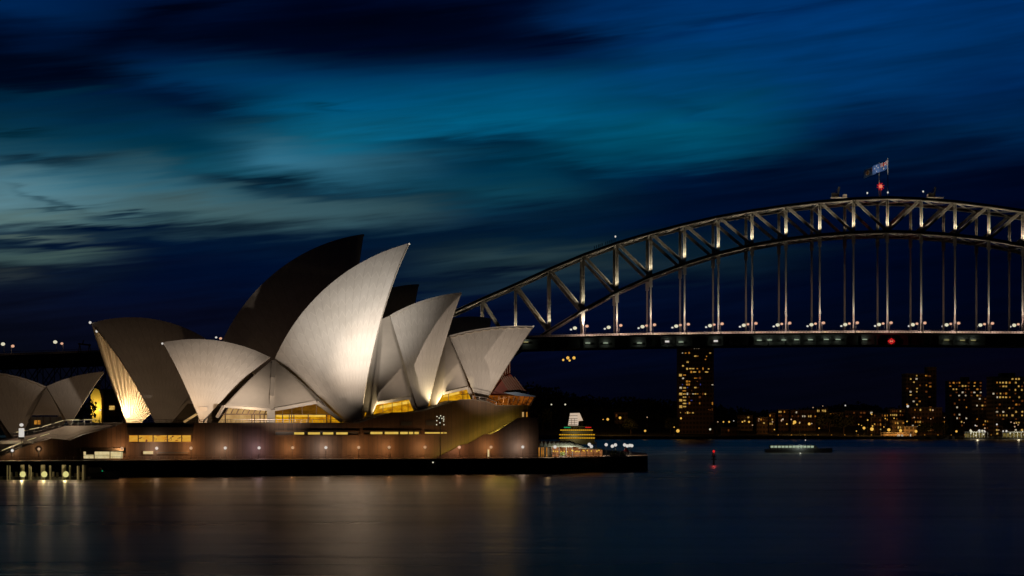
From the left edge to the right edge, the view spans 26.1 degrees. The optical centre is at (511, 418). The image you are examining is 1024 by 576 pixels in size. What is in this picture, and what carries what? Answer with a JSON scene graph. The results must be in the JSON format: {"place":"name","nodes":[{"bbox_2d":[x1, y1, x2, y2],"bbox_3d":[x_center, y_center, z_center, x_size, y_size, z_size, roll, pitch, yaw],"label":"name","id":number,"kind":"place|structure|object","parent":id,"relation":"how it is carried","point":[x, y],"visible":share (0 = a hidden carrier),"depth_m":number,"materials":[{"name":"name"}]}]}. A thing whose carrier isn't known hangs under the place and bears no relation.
{"place":"outdoors","nodes":[
{"label":"outdoors","id":0,"kind":"place"},
{"bbox_2d":[0,424,68,434],"bbox_3d":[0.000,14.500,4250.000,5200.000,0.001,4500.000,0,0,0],"label":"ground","id":1,"kind":"structure","parent":0,"point":[1,432],"depth_m":2343.84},
{"bbox_2d":[72,399,100,423],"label":"tree","id":2,"kind":"object","parent":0,"point":[81,414],"visible":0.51,"depth_m":902.81,"materials":[{"name":"black plant"}]},
{"bbox_2d":[91,385,102,422],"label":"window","id":3,"kind":"structure","parent":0,"point":[97,395],"depth_m":930.00,"materials":[{"name":"yellow glass"}]},
{"bbox_2d":[103,391,125,422],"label":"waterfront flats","id":4,"kind":"structure","parent":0,"point":[112,412],"depth_m":925.00,"materials":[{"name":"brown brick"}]},
{"bbox_2d":[0,457,647,476],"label":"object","id":5,"kind":"structure","parent":0,"point":[303,467],"depth_m":589.85,"materials":[{"name":"stone"}]},
{"bbox_2d":[0,448,647,461],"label":"promenade ground","id":6,"kind":"structure","parent":0,"point":[634,454],"depth_m":590.83,"materials":[{"name":"black concrete"}]},
{"bbox_2d":[0,234,538,459],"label":"opera house","id":7,"kind":"structure","parent":6,"relation":"on","point":[349,347],"depth_m":625.76,"materials":[{"name":"tile"}]},
{"bbox_2d":[18,423,24,446],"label":"light column","id":8,"kind":"structure","parent":7,"relation":"attached to","point":[21,433],"depth_m":576.48,"materials":[{"name":"metal"}]},
{"bbox_2d":[82,451,123,459],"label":"window","id":9,"kind":"structure","parent":7,"relation":"in","point":[94,455],"depth_m":583.96,"materials":[{"name":"beige glass"}]},
{"bbox_2d":[142,450,153,454],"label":"window","id":10,"kind":"structure","parent":7,"relation":"in","point":[145,452],"depth_m":587.75,"materials":[{"name":"yellow glass"}]},
{"bbox_2d":[128,434,191,442],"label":"window","id":11,"kind":"structure","parent":7,"relation":"in","point":[132,438],"depth_m":588.68,"materials":[{"name":"yellow glass"}]},
{"bbox_2d":[157,451,188,453],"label":"window","id":12,"kind":"structure","parent":7,"relation":"in","point":[158,452],"depth_m":589.69,"materials":[{"name":"glass"}]},
{"bbox_2d":[274,431,358,435],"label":"window","id":13,"kind":"structure","parent":7,"relation":"in","point":[277,433],"depth_m":601.62,"materials":[{"name":"glass"}]},
{"bbox_2d":[362,430,421,434],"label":"window","id":14,"kind":"structure","parent":7,"relation":"in","point":[365,432],"depth_m":608.26,"materials":[{"name":"glass"}]},
{"bbox_2d":[401,421,411,424],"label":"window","id":15,"kind":"structure","parent":7,"relation":"in","point":[402,422],"depth_m":609.75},
{"bbox_2d":[426,420,434,424],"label":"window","id":16,"kind":"structure","parent":7,"relation":"in","point":[428,422],"depth_m":611.98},
{"bbox_2d":[424,431,446,434],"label":"window","id":17,"kind":"structure","parent":7,"relation":"in","point":[425,432],"depth_m":612.13,"materials":[{"name":"yellow glass"}]},
{"bbox_2d":[73,454,565,460],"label":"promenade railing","id":18,"kind":"object","parent":6,"relation":"on","point":[324,457],"visible":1,"depth_m":589.58,"materials":[{"name":"metal"}]},
{"bbox_2d":[436,415,444,458],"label":"floodlight mast","id":19,"kind":"object","parent":6,"relation":"on","point":[440,418],"visible":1,"depth_m":599.04,"materials":[{"name":"metal"}]},
{"bbox_2d":[539,441,602,456],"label":"dining marquee","id":20,"kind":"object","parent":6,"relation":"on","point":[569,449],"visible":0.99,"depth_m":623.20,"materials":[{"name":"white fabric"}]},
{"bbox_2d":[0,435,1023,575],"bbox_3d":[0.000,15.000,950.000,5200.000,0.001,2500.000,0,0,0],"label":"water","id":21,"kind":"structure","parent":0,"point":[870,507],"depth_m":332.83,"materials":[{"name":"liquid"}]},
{"bbox_2d":[0,465,90,479],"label":"pontoon jetty","id":22,"kind":"object","parent":21,"relation":"on","point":[82,475],"visible":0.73,"depth_m":543.36,"materials":[{"name":"concrete"}]},
{"bbox_2d":[20,471,25,477],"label":"dock lamp","id":23,"kind":"object","parent":22,"relation":"attached to","point":[22,474],"visible":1,"depth_m":541.33,"materials":[{"name":"glass"}]},
{"bbox_2d":[63,471,68,477],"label":"dock lamp","id":24,"kind":"object","parent":22,"relation":"attached to","point":[65,474],"visible":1,"depth_m":541.33,"materials":[{"name":"glass"}]},
{"bbox_2d":[76,468,118,478],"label":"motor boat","id":25,"kind":"object","parent":21,"relation":"on","point":[96,473],"visible":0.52,"depth_m":555.00,"materials":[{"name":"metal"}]},
{"bbox_2d":[432,461,438,473],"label":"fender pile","id":26,"kind":"object","parent":21,"relation":"in","point":[436,468],"visible":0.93,"depth_m":596.01,"materials":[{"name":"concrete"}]},
{"bbox_2d":[0,196,1023,434],"bbox_3d":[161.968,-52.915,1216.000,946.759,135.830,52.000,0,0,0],"label":"arch bridge","id":27,"kind":"structure","parent":21,"relation":"on","point":[546,340],"depth_m":1199.62,"materials":[{"name":"metal"}]},
{"bbox_2d":[78,340,90,352],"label":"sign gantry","id":28,"kind":"object","parent":27,"relation":"on","point":[80,344],"visible":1,"depth_m":1195.75,"materials":[{"name":"black metal"}]},
{"bbox_2d":[830,187,846,198],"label":"maintenance crane","id":29,"kind":"object","parent":27,"relation":"on","point":[834,195],"visible":0.96,"depth_m":1214.50,"materials":[{"name":"white paint"}]},
{"bbox_2d":[864,167,879,195],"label":"flag","id":30,"kind":"object","parent":27,"relation":"on","point":[868,172],"visible":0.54,"depth_m":1231.80,"materials":[{"name":"fabric"}]},
{"bbox_2d":[872,160,887,195],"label":"flag","id":31,"kind":"object","parent":27,"relation":"on","point":[880,167],"visible":1,"depth_m":1200.95,"materials":[{"name":"blue fabric"}]},
{"bbox_2d":[877,183,883,195],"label":"aviation beacon","id":32,"kind":"object","parent":27,"relation":"on","point":[880,186],"visible":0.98,"depth_m":1211.78,"materials":[{"name":"metal"}]},
{"bbox_2d":[888,334,894,343],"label":"navigation signal","id":33,"kind":"object","parent":27,"relation":"attached to","point":[891,340],"visible":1,"depth_m":1190.75,"materials":[{"name":"red glass"}]},
{"bbox_2d":[926,187,943,198],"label":"maintenance crane","id":34,"kind":"object","parent":27,"relation":"on","point":[930,195],"visible":0.96,"depth_m":1214.50,"materials":[{"name":"white paint"}]},
{"bbox_2d":[559,413,594,443],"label":"harbour ferry","id":35,"kind":"object","parent":21,"relation":"on","point":[581,434],"visible":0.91,"depth_m":816.40,"materials":[{"name":"paint"}]},
{"bbox_2d":[711,450,716,464],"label":"channel beacon","id":36,"kind":"object","parent":21,"relation":"in","point":[713,456],"visible":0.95,"depth_m":719.82,"materials":[{"name":"metal"}]},
{"bbox_2d":[764,440,831,452],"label":"passenger launch","id":37,"kind":"object","parent":21,"relation":"on","point":[805,448],"visible":0.92,"depth_m":982.80,"materials":[{"name":"white paint"}]},
{"bbox_2d":[962,430,988,438],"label":"ferry wharf","id":38,"kind":"structure","parent":21,"relation":"on","point":[973,434],"depth_m":1610.90,"materials":[{"name":"concrete"}]},
{"bbox_2d":[999,430,1023,438],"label":"ferry wharf","id":39,"kind":"structure","parent":21,"relation":"on","point":[1017,434],"depth_m":1610.90,"materials":[{"name":"concrete"}]},
{"bbox_2d":[0,0,1023,423],"label":"sky","id":40,"kind":"structure","parent":0,"point":[163,160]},
{"bbox_2d":[619,451,625,455],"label":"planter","id":41,"kind":"object","parent":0,"point":[623,453],"visible":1,"depth_m":637.78,"materials":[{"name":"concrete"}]},
{"bbox_2d":[529,398,990,435],"bbox_3d":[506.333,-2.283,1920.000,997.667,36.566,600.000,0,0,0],"label":"shore terrain","id":42,"kind":"structure","parent":0,"point":[607,428],"depth_m":1720.11,"materials":[{"name":"black"}]},
{"bbox_2d":[567,414,583,425],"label":"tree","id":43,"kind":"object","parent":42,"relation":"on","point":[578,422],"visible":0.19,"depth_m":1687.73,"materials":[{"name":"black plant"}]},
{"bbox_2d":[613,412,627,423],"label":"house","id":44,"kind":"structure","parent":42,"relation":"on","point":[622,415],"depth_m":1760.00,"materials":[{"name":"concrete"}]},
{"bbox_2d":[622,418,638,434],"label":"tree","id":45,"kind":"object","parent":42,"relation":"on","point":[630,424],"visible":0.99,"depth_m":1677.71,"materials":[{"name":"black plant"}]},
{"bbox_2d":[677,348,713,433],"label":"apartment building","id":46,"kind":"structure","parent":42,"relation":"on","point":[695,389],"depth_m":1690.00,"materials":[{"name":"brown brick"}]},
{"bbox_2d":[721,427,737,435],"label":"boat shed","id":47,"kind":"object","parent":42,"relation":"on","point":[728,431],"visible":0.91,"depth_m":1650.00,"materials":[{"name":"brown brick"}]},
{"bbox_2d":[523,381,949,427],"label":"woods","id":48,"kind":"object","parent":42,"relation":"on","point":[653,407],"visible":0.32,"depth_m":1846.47,"materials":[{"name":"black plant"}]},
{"bbox_2d":[736,415,752,430],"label":"house","id":49,"kind":"structure","parent":42,"relation":"on","point":[745,425],"depth_m":1740.00,"materials":[{"name":"concrete"}]},
{"bbox_2d":[755,417,767,433],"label":"house","id":50,"kind":"structure","parent":42,"relation":"on","point":[761,425],"depth_m":1700.00,"materials":[{"name":"brown brick"}]},
{"bbox_2d":[767,413,775,431],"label":"apartment building","id":51,"kind":"structure","parent":42,"relation":"on","point":[771,425],"depth_m":1725.00,"materials":[{"name":"brown brick"}]},
{"bbox_2d":[776,409,788,431],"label":"apartment building","id":52,"kind":"structure","parent":42,"relation":"on","point":[783,414],"depth_m":1735.00,"materials":[{"name":"brown brick"}]},
{"bbox_2d":[789,410,816,431],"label":"apartment building","id":53,"kind":"structure","parent":42,"relation":"on","point":[804,418],"depth_m":1730.00,"materials":[{"name":"brown brick"}]},
{"bbox_2d":[815,408,827,428],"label":"apartment building","id":54,"kind":"structure","parent":42,"relation":"on","point":[819,410],"depth_m":1750.00,"materials":[{"name":"brown brick"}]},
{"bbox_2d":[816,411,843,432],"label":"tree","id":55,"kind":"object","parent":42,"relation":"on","point":[827,417],"visible":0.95,"depth_m":1696.81,"materials":[{"name":"black plant"}]},
{"bbox_2d":[828,412,843,426],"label":"house","id":56,"kind":"structure","parent":42,"relation":"on","point":[834,413],"depth_m":1760.00,"materials":[{"name":"concrete"}]},
{"bbox_2d":[832,415,855,433],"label":"tree","id":57,"kind":"object","parent":42,"relation":"on","point":[841,422],"visible":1,"depth_m":1686.01,"materials":[{"name":"black plant"}]},
{"bbox_2d":[842,410,873,426],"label":"apartment building","id":58,"kind":"structure","parent":42,"relation":"on","point":[860,417],"depth_m":1760.00,"materials":[{"name":"brown brick"}]},
{"bbox_2d":[868,417,881,432],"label":"house","id":59,"kind":"structure","parent":42,"relation":"on","point":[877,422],"depth_m":1700.00,"materials":[{"name":"brown brick"}]},
{"bbox_2d":[871,413,887,428],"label":"house","id":60,"kind":"structure","parent":42,"relation":"on","point":[884,421],"depth_m":1745.00,"materials":[{"name":"brown brick"}]},
{"bbox_2d":[880,432,908,435],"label":"boat shed","id":61,"kind":"object","parent":42,"relation":"on","point":[894,433],"visible":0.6,"depth_m":1635.00,"materials":[{"name":"concrete"}]},
{"bbox_2d":[887,409,905,431],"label":"apartment building","id":62,"kind":"structure","parent":42,"relation":"on","point":[897,414],"depth_m":1700.00,"materials":[{"name":"brown brick"}]},
{"bbox_2d":[889,420,904,431],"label":"house","id":63,"kind":"structure","parent":42,"relation":"on","point":[896,425],"depth_m":1670.00,"materials":[{"name":"concrete"}]},
{"bbox_2d":[902,426,916,435],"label":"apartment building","id":64,"kind":"structure","parent":42,"relation":"on","point":[911,430],"depth_m":1640.00,"materials":[{"name":"concrete"}]},
{"bbox_2d":[901,374,927,425],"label":"apartment building","id":65,"kind":"structure","parent":42,"relation":"on","point":[914,390],"depth_m":1760.00,"materials":[{"name":"brown brick"}]},
{"bbox_2d":[916,423,931,435],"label":"tree","id":66,"kind":"object","parent":42,"relation":"on","point":[922,428],"visible":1,"depth_m":1656.07,"materials":[{"name":"green plant"}]},
{"bbox_2d":[908,407,942,434],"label":"apartment building","id":67,"kind":"structure","parent":42,"relation":"on","point":[922,415],"depth_m":1685.00,"materials":[{"name":"brown brick"}]},
{"bbox_2d":[924,367,936,406],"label":"apartment building","id":68,"kind":"structure","parent":42,"relation":"on","point":[930,372],"depth_m":1764.00,"materials":[{"name":"brown brick"}]},
{"bbox_2d":[942,415,947,433],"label":"apartment building","id":69,"kind":"structure","parent":42,"relation":"on","point":[944,420],"depth_m":1700.00,"materials":[{"name":"brown brick"}]},
{"bbox_2d":[950,398,971,432],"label":"apartment building","id":70,"kind":"structure","parent":42,"relation":"on","point":[960,411],"depth_m":1720.00,"materials":[{"name":"brown brick"}]},
{"bbox_2d":[945,377,981,424],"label":"apartment building","id":71,"kind":"structure","parent":42,"relation":"on","point":[964,387],"depth_m":1780.00,"materials":[{"name":"concrete"}]},
{"bbox_2d":[972,397,986,432],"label":"apartment building","id":72,"kind":"structure","parent":42,"relation":"on","point":[980,403],"depth_m":1690.00,"materials":[{"name":"concrete"}]},
{"bbox_2d":[979,419,987,434],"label":"apartment building","id":73,"kind":"structure","parent":42,"relation":"on","point":[983,423],"depth_m":1680.00,"materials":[{"name":"brown brick"}]},
{"bbox_2d":[986,373,1023,435],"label":"apartment building","id":74,"kind":"structure","parent":42,"relation":"on","point":[1005,396],"depth_m":1665.00,"materials":[{"name":"concrete"}]},
{"bbox_2d":[996,420,1016,428],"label":"tree","id":75,"kind":"object","parent":42,"relation":"on","point":[1006,424],"visible":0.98,"depth_m":1661.79,"materials":[{"name":"green plant"}]},
{"bbox_2d":[539,436,1023,438],"bbox_3d":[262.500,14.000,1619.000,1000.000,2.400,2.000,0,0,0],"label":"shore pavement","id":76,"kind":"structure","parent":0,"point":[772,437],"depth_m":1618.00,"materials":[{"name":"black concrete"}]}
]}

